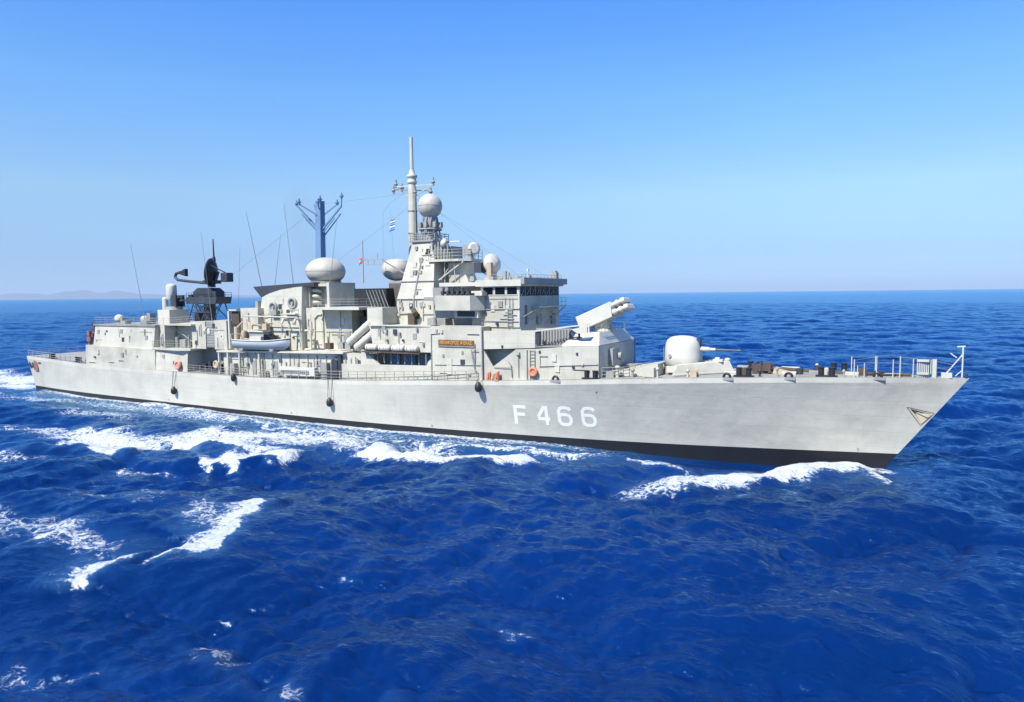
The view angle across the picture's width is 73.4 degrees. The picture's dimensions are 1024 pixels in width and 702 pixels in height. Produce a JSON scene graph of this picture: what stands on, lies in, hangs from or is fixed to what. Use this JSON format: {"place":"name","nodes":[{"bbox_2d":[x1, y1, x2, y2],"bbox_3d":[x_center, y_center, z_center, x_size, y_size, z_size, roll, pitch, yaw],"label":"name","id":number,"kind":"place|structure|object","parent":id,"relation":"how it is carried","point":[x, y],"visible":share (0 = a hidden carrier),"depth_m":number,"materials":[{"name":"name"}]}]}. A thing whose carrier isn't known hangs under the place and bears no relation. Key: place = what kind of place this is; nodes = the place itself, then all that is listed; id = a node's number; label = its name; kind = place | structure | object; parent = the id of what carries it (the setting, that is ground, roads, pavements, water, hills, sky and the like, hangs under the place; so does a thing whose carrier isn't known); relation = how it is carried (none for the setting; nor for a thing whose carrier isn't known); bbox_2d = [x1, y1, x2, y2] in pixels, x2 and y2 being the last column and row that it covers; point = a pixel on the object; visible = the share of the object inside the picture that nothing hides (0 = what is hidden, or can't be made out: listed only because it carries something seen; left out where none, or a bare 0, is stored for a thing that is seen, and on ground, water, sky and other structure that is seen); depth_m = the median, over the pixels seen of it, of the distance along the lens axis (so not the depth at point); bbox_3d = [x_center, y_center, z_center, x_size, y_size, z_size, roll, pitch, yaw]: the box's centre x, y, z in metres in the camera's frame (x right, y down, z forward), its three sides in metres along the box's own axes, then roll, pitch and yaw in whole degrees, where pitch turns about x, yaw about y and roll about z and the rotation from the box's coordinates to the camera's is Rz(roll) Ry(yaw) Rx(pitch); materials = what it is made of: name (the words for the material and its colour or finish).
{"place":"outdoors","nodes":[
{"label":"outdoors","id":0,"kind":"place"},
{"bbox_2d":[0,290,260,299],"bbox_3d":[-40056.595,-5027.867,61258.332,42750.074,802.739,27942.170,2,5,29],"label":"hills","id":1,"kind":"structure","parent":0,"point":[83,294],"depth_m":58923.43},
{"bbox_2d":[486,371,499,380],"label":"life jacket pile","id":2,"kind":"object","parent":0,"point":[493,377],"visible":1,"depth_m":69.48,"materials":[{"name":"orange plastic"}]},
{"bbox_2d":[0,289,1023,701],"bbox_3d":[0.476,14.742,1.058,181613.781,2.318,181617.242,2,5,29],"label":"sea","id":3,"kind":"structure","parent":0,"point":[158,553],"depth_m":39.83,"materials":[{"name":"liquid"}]},
{"bbox_2d":[27,137,968,468],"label":"frigate","id":4,"kind":"object","parent":3,"relation":"on","point":[467,331],"visible":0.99,"depth_m":72.26,"materials":[{"name":"grey metal"}]},
{"bbox_2d":[171,376,176,394],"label":"fender","id":5,"kind":"object","parent":4,"relation":"hanging from","point":[173,390],"visible":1,"depth_m":93.00,"materials":[{"name":"black rubber"}]},
{"bbox_2d":[174,361,180,368],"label":"lifebuoy","id":6,"kind":"object","parent":4,"relation":"attached to","point":[177,364],"visible":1,"depth_m":93.25,"materials":[{"name":"orange plastic"}]},
{"bbox_2d":[213,361,218,368],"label":"lifebuoy","id":7,"kind":"object","parent":4,"relation":"attached to","point":[215,364],"visible":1,"depth_m":89.37,"materials":[{"name":"beige plastic"}]},
{"bbox_2d":[231,373,235,381],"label":"fender","id":8,"kind":"object","parent":4,"relation":"hanging from","point":[233,377],"visible":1,"depth_m":86.92,"materials":[{"name":"black rubber"}]},
{"bbox_2d":[230,333,290,350],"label":"motor boat","id":9,"kind":"object","parent":4,"relation":"attached to","point":[271,342],"visible":1,"depth_m":84.40,"materials":[{"name":"grey paint"}]},
{"bbox_2d":[279,366,317,375],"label":"accommodation ladder","id":10,"kind":"object","parent":4,"relation":"attached to","point":[312,371],"visible":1,"depth_m":82.05,"materials":[{"name":"white metal"}]},
{"bbox_2d":[326,386,332,406],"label":"fender","id":11,"kind":"object","parent":4,"relation":"hanging from","point":[329,402],"visible":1,"depth_m":79.28,"materials":[{"name":"black rubber"}]},
{"bbox_2d":[365,343,377,350],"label":"life raft","id":12,"kind":"object","parent":4,"relation":"on","point":[370,347],"visible":0.99,"depth_m":76.62,"materials":[{"name":"white paint"}]},
{"bbox_2d":[378,344,390,351],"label":"life raft","id":13,"kind":"object","parent":4,"relation":"on","point":[384,347],"visible":1,"depth_m":75.74,"materials":[{"name":"white paint"}]},
{"bbox_2d":[389,218,394,232],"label":"flag","id":14,"kind":"object","parent":4,"relation":"attached to","point":[392,224],"visible":1,"depth_m":78.69,"materials":[{"name":"fabric"}]},
{"bbox_2d":[391,344,404,351],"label":"life raft","id":15,"kind":"object","parent":4,"relation":"on","point":[397,348],"visible":0.99,"depth_m":74.85,"materials":[{"name":"white paint"}]},
{"bbox_2d":[405,345,418,352],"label":"life raft","id":16,"kind":"object","parent":4,"relation":"on","point":[412,348],"visible":1,"depth_m":73.95,"materials":[{"name":"white paint"}]},
{"bbox_2d":[475,380,482,391],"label":"fender","id":17,"kind":"object","parent":4,"relation":"hanging from","point":[478,386],"visible":1,"depth_m":69.71,"materials":[{"name":"black rubber"}]},
{"bbox_2d":[528,367,537,376],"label":"lifebuoy","id":18,"kind":"object","parent":4,"relation":"attached to","point":[532,371],"visible":1,"depth_m":67.84,"materials":[{"name":"orange plastic"}]},
{"bbox_2d":[0,0,1023,295],"label":"sky","id":19,"kind":"structure","parent":0,"point":[607,146],"materials":[{"name":"blue"}]}
]}

